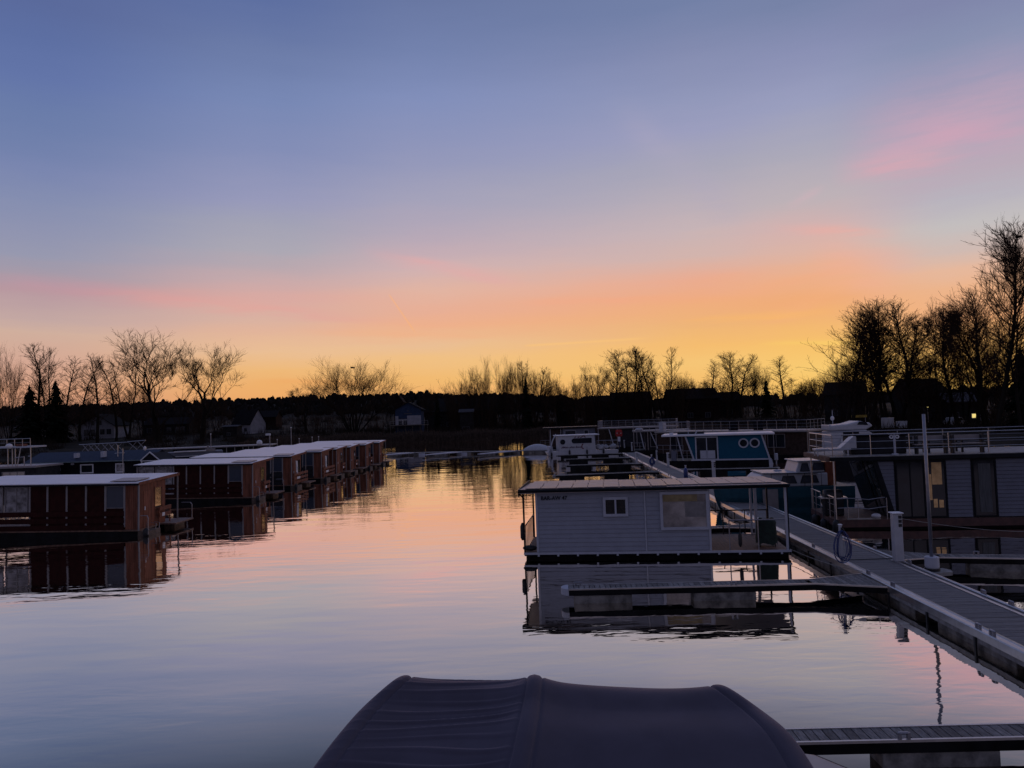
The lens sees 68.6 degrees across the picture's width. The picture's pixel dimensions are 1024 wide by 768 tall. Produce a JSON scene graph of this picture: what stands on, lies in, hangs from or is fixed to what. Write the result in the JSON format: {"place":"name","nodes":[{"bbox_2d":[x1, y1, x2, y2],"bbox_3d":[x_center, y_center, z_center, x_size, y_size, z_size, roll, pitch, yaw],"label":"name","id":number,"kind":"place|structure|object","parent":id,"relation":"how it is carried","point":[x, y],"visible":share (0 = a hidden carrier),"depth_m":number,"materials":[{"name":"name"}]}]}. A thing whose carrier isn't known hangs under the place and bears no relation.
{"place":"outdoors","nodes":[
{"label":"outdoors","id":0,"kind":"place"},
{"bbox_2d":[0,435,1023,767],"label":"water","id":1,"kind":"structure","parent":0,"point":[302,627],"depth_m":21.49,"materials":[{"name":"liquid"}]},
{"bbox_2d":[0,438,63,492],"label":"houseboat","id":2,"kind":"object","parent":1,"relation":"on","point":[12,469],"visible":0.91,"depth_m":74.29,"materials":[{"name":"metal"}]},
{"bbox_2d":[0,472,192,539],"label":"wooden houseboat","id":3,"kind":"object","parent":1,"relation":"on","point":[90,505],"visible":0.91,"depth_m":41.52,"materials":[{"name":"brown wood"}]},
{"bbox_2d":[4,487,28,512],"bbox_3d":[-27.511,6.434,41.636,1.300,1.400,0.070,-1,-2,1],"label":"window","id":4,"kind":"structure","parent":3,"relation":"in","point":[15,498],"depth_m":41.64,"materials":[{"name":"grey glass"}]},
{"bbox_2d":[106,486,123,508],"bbox_3d":[-21.936,6.253,41.458,1.000,1.230,0.070,-1,-2,1],"label":"window","id":5,"kind":"structure","parent":3,"relation":"in","point":[114,494],"depth_m":41.44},
{"bbox_2d":[21,440,174,481],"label":"black houseboat","id":6,"kind":"object","parent":1,"relation":"on","point":[117,461],"visible":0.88,"depth_m":78.15,"materials":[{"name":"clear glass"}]},
{"bbox_2d":[168,446,222,477],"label":"cabin boat","id":7,"kind":"object","parent":1,"relation":"on","point":[183,454],"visible":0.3,"depth_m":84.99,"materials":[{"name":"white"}]},
{"bbox_2d":[133,457,284,503],"bbox_3d":[-23.937,7.771,59.812,10.150,3.480,4.840,-1,-2,1],"label":"wooden houseboat","id":8,"kind":"object","parent":1,"relation":"on","point":[209,480],"visible":0.9,"depth_m":57.63,"materials":[{"name":"brown wood"}]},
{"bbox_2d":[150,440,276,452],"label":"dark houseboat","id":9,"kind":"object","parent":1,"relation":"on","point":[232,448],"visible":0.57,"depth_m":97.33,"materials":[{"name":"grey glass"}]},
{"bbox_2d":[189,451,315,489],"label":"wooden houseboat","id":10,"kind":"object","parent":1,"relation":"on","point":[287,467],"visible":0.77,"depth_m":67.22,"materials":[{"name":"brown wood"}]},
{"bbox_2d":[232,448,341,480],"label":"wooden houseboat","id":11,"kind":"object","parent":1,"relation":"on","point":[317,464],"visible":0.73,"depth_m":74.72,"materials":[{"name":"brown wood"}]},
{"bbox_2d":[259,446,354,476],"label":"wooden houseboat","id":12,"kind":"object","parent":1,"relation":"on","point":[338,463],"visible":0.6,"depth_m":81.08,"materials":[{"name":"brown wood"}]},
{"bbox_2d":[276,444,366,472],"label":"wooden houseboat","id":13,"kind":"object","parent":1,"relation":"on","point":[349,452],"visible":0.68,"depth_m":85.86,"materials":[{"name":"brown wood"}]},
{"bbox_2d":[295,442,379,468],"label":"wooden houseboat","id":14,"kind":"object","parent":1,"relation":"on","point":[364,458],"visible":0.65,"depth_m":90.71,"materials":[{"name":"brown wood"}]},
{"bbox_2d":[313,440,392,465],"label":"wooden houseboat","id":15,"kind":"object","parent":1,"relation":"on","point":[376,447],"visible":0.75,"depth_m":97.15,"materials":[{"name":"brown wood"}]},
{"bbox_2d":[384,450,554,455],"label":"pontoon","id":16,"kind":"object","parent":1,"relation":"on","point":[466,452],"visible":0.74,"depth_m":115.62,"materials":[{"name":"concrete"}]},
{"bbox_2d":[540,425,598,449],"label":"dark roofed houseboat","id":17,"kind":"object","parent":1,"relation":"on","point":[572,430],"visible":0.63,"depth_m":119.65,"materials":[{"name":"grey"}]},
{"bbox_2d":[314,674,846,767],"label":"canopy boat","id":18,"kind":"object","parent":1,"relation":"on","point":[530,721],"visible":1,"depth_m":8.35,"materials":[{"name":"blue fabric"}]},
{"bbox_2d":[545,433,618,455],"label":"white cabin boat","id":19,"kind":"object","parent":1,"relation":"on","point":[569,444],"visible":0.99,"depth_m":103.97,"materials":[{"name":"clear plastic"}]},
{"bbox_2d":[552,470,658,480],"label":"finger pontoon","id":20,"kind":"object","parent":1,"relation":"on","point":[604,475],"visible":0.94,"depth_m":66.30,"materials":[{"name":"grey wood"}]},
{"bbox_2d":[597,418,678,449],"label":"terrace houseboat","id":21,"kind":"object","parent":1,"relation":"on","point":[629,438],"visible":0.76,"depth_m":113.86,"materials":[{"name":"metal"}]},
{"bbox_2d":[518,476,791,558],"bbox_3d":[5.883,5.887,32.088,10.725,3.492,4.471,-2,-2,7],"label":"grey houseboat","id":22,"kind":"object","parent":1,"relation":"on","point":[633,518],"visible":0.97,"depth_m":30.38,"materials":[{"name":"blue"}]},
{"bbox_2d":[603,497,627,516],"bbox_3d":[4.190,4.971,30.379,1.001,0.785,0.070,-2,-2,7],"label":"window","id":23,"kind":"structure","parent":22,"relation":"in","point":[612,506],"depth_m":30.36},
{"bbox_2d":[659,491,709,529],"bbox_3d":[6.903,5.066,30.024,1.921,1.530,0.070,-2,-2,7],"label":"window","id":24,"kind":"structure","parent":22,"relation":"in","point":[679,510],"depth_m":30.02,"materials":[{"name":"grey glass"}]},
{"bbox_2d":[755,517,777,546],"bbox_3d":[10.368,6.019,30.579,0.835,1.158,0.582,-2,-2,7],"label":"covered barbecue","id":25,"kind":"object","parent":22,"relation":"on","point":[767,532],"visible":0.86,"depth_m":30.32,"materials":[{"name":"fabric"}]},
{"bbox_2d":[632,421,690,452],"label":"terrace houseboat","id":26,"kind":"object","parent":1,"relation":"on","point":[650,439],"visible":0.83,"depth_m":102.45,"materials":[{"name":"metal"}]},
{"bbox_2d":[661,430,777,464],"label":"teal houseboat","id":27,"kind":"object","parent":1,"relation":"on","point":[728,448],"visible":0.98,"depth_m":77.70,"materials":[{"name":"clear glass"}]},
{"bbox_2d":[695,436,718,458],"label":"sliding door","id":28,"kind":"structure","parent":27,"relation":"in","point":[709,442],"depth_m":78.13,"materials":[{"name":"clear glass"}]},
{"bbox_2d":[561,573,887,603],"bbox_3d":[6.418,6.609,23.551,9.721,0.936,1.900,-2,-2,3],"label":"finger pontoon","id":29,"kind":"object","parent":1,"relation":"on","point":[697,591],"visible":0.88,"depth_m":23.35,"materials":[{"name":"grey wood"}]},
{"bbox_2d":[678,467,779,473],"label":"finger pontoon","id":30,"kind":"object","parent":1,"relation":"on","point":[717,470],"visible":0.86,"depth_m":67.00,"materials":[{"name":"grey wood"}]},
{"bbox_2d":[711,523,754,533],"bbox_3d":[7.914,7.001,34.665,7.662,0.936,1.899,-2,-2,1],"label":"finger pontoon","id":31,"kind":"object","parent":1,"relation":"on","point":[719,529],"visible":0.12,"depth_m":34.35,"materials":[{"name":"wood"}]},
{"bbox_2d":[654,418,824,458],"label":"terrace houseboat","id":32,"kind":"object","parent":1,"relation":"on","point":[790,443],"visible":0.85,"depth_m":83.98,"materials":[{"name":"metal"}]},
{"bbox_2d":[713,458,854,510],"bbox_3d":[15.523,5.969,43.612,7.600,3.080,2.820,-2,-2,2],"label":"motor cruiser","id":33,"kind":"object","parent":1,"relation":"on","point":[795,473],"visible":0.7,"depth_m":42.51,"materials":[{"name":"teal paint"},{"name":"white gelcoat"},{"name":"glass"}]},
{"bbox_2d":[622,452,1023,668],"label":"floating pier","id":34,"kind":"structure","parent":1,"relation":"on","point":[985,622],"depth_m":22.12,"materials":[{"name":"grey"}]},
{"bbox_2d":[888,511,903,561],"bbox_3d":[13.209,5.231,25.718,0.372,1.665,0.366,-2,-2,2],"label":"service pedestal","id":35,"kind":"object","parent":34,"relation":"on","point":[897,536],"visible":1,"depth_m":25.60,"materials":[{"name":"white plastic"}]},
{"bbox_2d":[922,414,952,575],"bbox_3d":[13.470,3.663,24.945,1.964,5.297,0.793,-2,-2,6],"label":"grey mast","id":36,"kind":"object","parent":34,"relation":"on","point":[931,562],"visible":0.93,"depth_m":24.87,"materials":[{"name":"metal"}]},
{"bbox_2d":[818,411,919,467],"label":"flybridge cruiser","id":37,"kind":"object","parent":1,"relation":"on","point":[851,426],"visible":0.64,"depth_m":69.19,"materials":[{"name":"white plastic"}]},
{"bbox_2d":[785,722,1023,767],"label":"finger pontoon","id":38,"kind":"object","parent":1,"relation":"on","point":[942,745],"visible":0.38,"depth_m":12.26,"materials":[{"name":"grey wood"}]},
{"bbox_2d":[804,426,1023,530],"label":"terrace houseboat","id":39,"kind":"object","parent":1,"relation":"on","point":[973,487],"visible":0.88,"depth_m":35.07,"materials":[{"name":"grey"}]},
{"bbox_2d":[818,489,847,515],"bbox_3d":[15.832,5.846,37.012,1.240,1.272,0.630,-2,-2,8],"label":"gas grill","id":40,"kind":"object","parent":39,"relation":"on","point":[824,497],"visible":0.85,"depth_m":36.77,"materials":[{"name":"metal"}]},
{"bbox_2d":[841,433,906,454],"bbox_3d":[17.903,2.950,37.113,2.650,0.950,1.500,-2,-2,8],"label":"covered whirlpool","id":41,"kind":"object","parent":39,"relation":"on","point":[885,441],"visible":0.75,"depth_m":36.43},
{"bbox_2d":[895,460,926,517],"bbox_3d":[18.719,4.935,35.206,1.279,2.670,0.070,-2,-2,8],"label":"glass door","id":42,"kind":"structure","parent":39,"relation":"in","point":[910,475],"depth_m":35.21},
{"bbox_2d":[912,435,947,453],"bbox_3d":[19.843,2.863,35.532,1.500,0.860,0.320,-2,-2,8],"label":"bench","id":43,"kind":"object","parent":39,"relation":"on","point":[915,439],"visible":1,"depth_m":35.58,"materials":[{"name":"black plastic"}]},
{"bbox_2d":[928,460,948,516],"bbox_3d":[19.845,4.889,35.050,0.865,2.650,0.070,-2,-2,8],"label":"window","id":44,"kind":"structure","parent":39,"relation":"in","point":[937,468],"depth_m":35.04,"materials":[{"name":"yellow glass"}]},
{"bbox_2d":[948,434,985,452],"bbox_3d":[21.423,2.799,35.314,1.500,0.860,0.320,-2,-2,8],"label":"bench","id":45,"kind":"object","parent":39,"relation":"on","point":[952,438],"visible":0.91,"depth_m":35.37,"materials":[{"name":"grey wood"}]},
{"bbox_2d":[972,459,998,516],"bbox_3d":[21.923,4.805,34.763,0.997,2.650,0.070,-2,-2,8],"label":"window","id":46,"kind":"structure","parent":39,"relation":"in","point":[983,470],"depth_m":34.75,"materials":[{"name":"black glass"}]},
{"bbox_2d":[879,550,1023,571],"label":"finger pontoon","id":47,"kind":"object","parent":1,"relation":"on","point":[988,562],"visible":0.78,"depth_m":26.07,"materials":[{"name":"grey wood"}]},
{"bbox_2d":[0,398,1023,459],"bbox_3d":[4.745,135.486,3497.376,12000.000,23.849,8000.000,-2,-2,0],"label":"ground","id":48,"kind":"structure","parent":0,"point":[74,446],"depth_m":206.01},
{"bbox_2d":[0,340,27,443],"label":"bare tree","id":49,"kind":"object","parent":48,"relation":"on","point":[11,407],"visible":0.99,"depth_m":204.99,"materials":[{"name":"brown plant"}]},
{"bbox_2d":[4,386,51,444],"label":"conifer tree","id":50,"kind":"object","parent":48,"relation":"on","point":[30,427],"visible":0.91,"depth_m":206.65,"materials":[{"name":"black plant"}]},
{"bbox_2d":[17,343,71,439],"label":"bare tree","id":51,"kind":"object","parent":48,"relation":"on","point":[39,376],"visible":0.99,"depth_m":206.81,"materials":[{"name":"brown plant"}]},
{"bbox_2d":[27,347,66,435],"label":"bare tree","id":52,"kind":"object","parent":48,"relation":"on","point":[44,398],"visible":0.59,"depth_m":214.91,"materials":[{"name":"brown plant"}]},
{"bbox_2d":[39,380,77,443],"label":"conifer tree","id":53,"kind":"object","parent":48,"relation":"on","point":[57,429],"visible":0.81,"depth_m":210.59,"materials":[{"name":"green plant"}]},
{"bbox_2d":[49,356,93,441],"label":"bare tree","id":54,"kind":"object","parent":48,"relation":"on","point":[67,405],"visible":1,"depth_m":212.23,"materials":[{"name":"brown plant"}]},
{"bbox_2d":[64,360,104,441],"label":"bare tree","id":55,"kind":"object","parent":48,"relation":"on","point":[81,413],"visible":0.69,"depth_m":218.28,"materials":[{"name":"brown plant"}]},
{"bbox_2d":[76,352,120,442],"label":"bare tree","id":56,"kind":"object","parent":48,"relation":"on","point":[96,420],"visible":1,"depth_m":206.76,"materials":[{"name":"brown plant"}]},
{"bbox_2d":[77,414,131,439],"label":"gabled house","id":57,"kind":"structure","parent":48,"relation":"on","point":[107,427],"depth_m":229.85,"materials":[{"name":"tile"}]},
{"bbox_2d":[88,356,138,440],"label":"bare tree","id":58,"kind":"object","parent":48,"relation":"on","point":[112,402],"visible":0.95,"depth_m":210.89,"materials":[{"name":"brown plant"}]},
{"bbox_2d":[101,360,148,437],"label":"bare tree","id":59,"kind":"object","parent":48,"relation":"on","point":[123,419],"visible":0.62,"depth_m":221.87,"materials":[{"name":"brown plant"}]},
{"bbox_2d":[117,386,159,437],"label":"bare tree","id":60,"kind":"object","parent":48,"relation":"on","point":[144,399],"visible":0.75,"depth_m":222.99,"materials":[{"name":"brown plant"}]},
{"bbox_2d":[102,328,218,441],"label":"bare tree","id":61,"kind":"object","parent":48,"relation":"on","point":[156,426],"visible":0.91,"depth_m":197.51,"materials":[{"name":"black plant"}]},
{"bbox_2d":[141,417,200,435],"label":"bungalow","id":62,"kind":"object","parent":48,"relation":"on","point":[170,421],"visible":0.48,"depth_m":241.81,"materials":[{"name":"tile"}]},
{"bbox_2d":[164,340,246,439],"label":"bare tree","id":63,"kind":"object","parent":48,"relation":"on","point":[206,411],"visible":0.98,"depth_m":203.47,"materials":[{"name":"brown plant"}]},
{"bbox_2d":[231,406,266,433],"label":"steep roofed house","id":64,"kind":"structure","parent":48,"relation":"on","point":[253,421],"depth_m":226.72,"materials":[{"name":"tile"}]},
{"bbox_2d":[279,384,319,430],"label":"bare tree","id":65,"kind":"object","parent":48,"relation":"on","point":[305,396],"visible":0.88,"depth_m":231.42,"materials":[{"name":"brown plant"}]},
{"bbox_2d":[299,356,418,433],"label":"bare tree","id":66,"kind":"object","parent":48,"relation":"on","point":[366,384],"visible":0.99,"depth_m":214.15,"materials":[{"name":"brown plant"}]},
{"bbox_2d":[390,402,428,433],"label":"blue boathouse","id":67,"kind":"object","parent":48,"relation":"on","point":[409,416],"visible":0.91,"depth_m":199.80,"materials":[{"name":"wood"}]},
{"bbox_2d":[424,397,497,430],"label":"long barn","id":68,"kind":"structure","parent":48,"relation":"on","point":[443,414],"depth_m":239.82,"materials":[{"name":"wood"}]},
{"bbox_2d":[458,355,491,426],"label":"bare tree","id":69,"kind":"object","parent":48,"relation":"on","point":[480,391],"visible":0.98,"depth_m":215.41,"materials":[{"name":"brown plant"}]},
{"bbox_2d":[234,422,772,447],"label":"reed bed","id":70,"kind":"object","parent":48,"relation":"on","point":[412,436],"visible":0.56,"depth_m":179.49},
{"bbox_2d":[0,385,1008,425],"bbox_3d":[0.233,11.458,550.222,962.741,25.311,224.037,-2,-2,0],"label":"wood","id":71,"kind":"object","parent":48,"relation":"on","point":[262,404],"visible":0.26,"depth_m":508.87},
{"bbox_2d":[0,403,1014,456],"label":"undergrowth","id":72,"kind":"object","parent":48,"relation":"on","point":[801,421],"visible":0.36,"depth_m":191.04,"materials":[{"name":"plant"}]},
{"bbox_2d":[0,335,1022,441],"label":"bare thicket","id":73,"kind":"object","parent":48,"relation":"on","point":[805,406],"visible":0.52,"depth_m":215.01,"materials":[{"name":"plant"}]},
{"bbox_2d":[499,358,537,426],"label":"bare tree","id":74,"kind":"object","parent":48,"relation":"on","point":[513,387],"visible":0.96,"depth_m":213.51,"materials":[{"name":"brown plant"}]},
{"bbox_2d":[520,378,535,429],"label":"conifer tree","id":75,"kind":"object","parent":48,"relation":"on","point":[526,418],"visible":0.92,"depth_m":211.23,"materials":[{"name":"green plant"}]},
{"bbox_2d":[513,362,555,427],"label":"bare tree","id":76,"kind":"object","parent":48,"relation":"on","point":[541,387],"visible":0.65,"depth_m":217.15,"materials":[{"name":"brown plant"}]},
{"bbox_2d":[544,375,571,425],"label":"bare tree","id":77,"kind":"object","parent":48,"relation":"on","point":[558,399],"visible":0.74,"depth_m":219.39,"materials":[{"name":"brown plant"}]},
{"bbox_2d":[576,364,616,425],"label":"bare tree","id":78,"kind":"object","parent":48,"relation":"on","point":[599,385],"visible":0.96,"depth_m":206.08,"materials":[{"name":"brown plant"}]},
{"bbox_2d":[599,349,635,423],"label":"bare tree","id":79,"kind":"object","parent":48,"relation":"on","point":[615,366],"visible":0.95,"depth_m":202.52,"materials":[{"name":"brown plant"}]},
{"bbox_2d":[615,349,647,425],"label":"bare tree","id":80,"kind":"object","parent":48,"relation":"on","point":[626,376],"visible":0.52,"depth_m":206.20,"materials":[{"name":"brown plant"}]},
{"bbox_2d":[618,347,663,424],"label":"bare tree","id":81,"kind":"object","parent":48,"relation":"on","point":[645,379],"visible":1,"depth_m":199.59,"materials":[{"name":"brown plant"}]},
{"bbox_2d":[639,346,686,423],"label":"bare tree","id":82,"kind":"object","parent":48,"relation":"on","point":[669,392],"visible":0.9,"depth_m":204.35,"materials":[{"name":"brown plant"}]},
{"bbox_2d":[663,388,719,420],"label":"red roofed house","id":83,"kind":"structure","parent":48,"relation":"on","point":[709,409],"depth_m":213.83,"materials":[{"name":"tile"}]},
{"bbox_2d":[706,351,759,419],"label":"bare tree","id":84,"kind":"object","parent":48,"relation":"on","point":[731,377],"visible":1,"depth_m":204.57,"materials":[{"name":"brown plant"}]},
{"bbox_2d":[740,364,770,416],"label":"bare tree","id":85,"kind":"object","parent":48,"relation":"on","point":[756,385],"visible":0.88,"depth_m":214.44,"materials":[{"name":"brown plant"}]},
{"bbox_2d":[756,381,777,417],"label":"conifer tree","id":86,"kind":"object","parent":48,"relation":"on","point":[766,403],"visible":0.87,"depth_m":207.09,"materials":[{"name":"green plant"}]},
{"bbox_2d":[764,356,799,416],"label":"bare tree","id":87,"kind":"object","parent":48,"relation":"on","point":[779,373],"visible":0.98,"depth_m":199.34,"materials":[{"name":"brown plant"}]},
{"bbox_2d":[812,357,873,420],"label":"bare tree","id":88,"kind":"object","parent":48,"relation":"on","point":[834,373],"visible":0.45,"depth_m":135.81,"materials":[{"name":"brown plant"}]},
{"bbox_2d":[822,382,866,420],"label":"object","id":89,"kind":"structure","parent":48,"relation":"on","point":[827,408],"depth_m":169.22,"materials":[{"name":"wood"}]},
{"bbox_2d":[800,301,907,421],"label":"bare tree","id":90,"kind":"object","parent":48,"relation":"on","point":[862,333],"visible":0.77,"depth_m":124.39,"materials":[{"name":"brown plant"}]},
{"bbox_2d":[825,301,924,429],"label":"bare tree","id":91,"kind":"object","parent":48,"relation":"on","point":[884,414],"visible":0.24,"depth_m":127.98,"materials":[{"name":"brown plant"}]},
{"bbox_2d":[835,295,930,431],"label":"bare tree","id":92,"kind":"object","parent":48,"relation":"on","point":[877,386],"visible":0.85,"depth_m":120.52,"materials":[{"name":"brown plant"}]},
{"bbox_2d":[844,310,941,423],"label":"bare tree","id":93,"kind":"object","parent":48,"relation":"on","point":[894,409],"visible":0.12,"depth_m":132.75,"materials":[{"name":"brown plant"}]},
{"bbox_2d":[849,297,954,430],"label":"bare tree","id":94,"kind":"object","parent":48,"relation":"on","point":[908,390],"visible":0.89,"depth_m":119.02,"materials":[{"name":"brown plant"}]},
{"bbox_2d":[891,351,976,426],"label":"bare tree","id":95,"kind":"object","parent":48,"relation":"on","point":[948,387],"visible":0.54,"depth_m":127.93,"materials":[{"name":"brown plant"}]},
{"bbox_2d":[881,298,995,427],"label":"bare tree","id":96,"kind":"object","parent":48,"relation":"on","point":[938,412],"visible":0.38,"depth_m":123.89,"materials":[{"name":"brown plant"}]},
{"bbox_2d":[901,305,980,425],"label":"bare tree","id":97,"kind":"object","parent":48,"relation":"on","point":[954,413],"visible":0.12,"depth_m":131.82,"materials":[{"name":"brown plant"}]},
{"bbox_2d":[923,392,976,422],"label":"house","id":98,"kind":"structure","parent":48,"relation":"on","point":[958,410],"depth_m":141.84,"materials":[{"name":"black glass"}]},
{"bbox_2d":[907,286,1023,429],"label":"bare tree","id":99,"kind":"object","parent":48,"relation":"on","point":[955,328],"visible":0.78,"depth_m":117.69,"materials":[{"name":"black plant"}]},
{"bbox_2d":[929,282,1022,426],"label":"bare tree","id":100,"kind":"object","parent":48,"relation":"on","point":[984,411],"visible":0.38,"depth_m":125.03,"materials":[{"name":"brown plant"}]},
{"bbox_2d":[961,216,1023,432],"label":"bare tree","id":101,"kind":"object","parent":48,"relation":"on","point":[1010,350],"visible":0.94,"depth_m":105.80,"materials":[{"name":"black plant"}]},
{"bbox_2d":[963,331,1023,423],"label":"bare tree","id":102,"kind":"object","parent":48,"relation":"on","point":[984,387],"visible":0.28,"depth_m":123.50,"materials":[{"name":"brown plant"}]},
{"bbox_2d":[978,215,1023,432],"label":"bare tree","id":103,"kind":"object","parent":48,"relation":"on","point":[1020,273],"visible":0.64,"depth_m":105.78,"materials":[{"name":"brown plant"}]},
{"bbox_2d":[992,351,1023,430],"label":"conifer tree","id":104,"kind":"object","parent":48,"relation":"on","point":[1012,417],"visible":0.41,"depth_m":111.55,"materials":[{"name":"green plant"}]},
{"bbox_2d":[0,0,1023,408],"label":"sky","id":105,"kind":"structure","parent":0,"point":[432,189],"materials":[{"name":"blue"}]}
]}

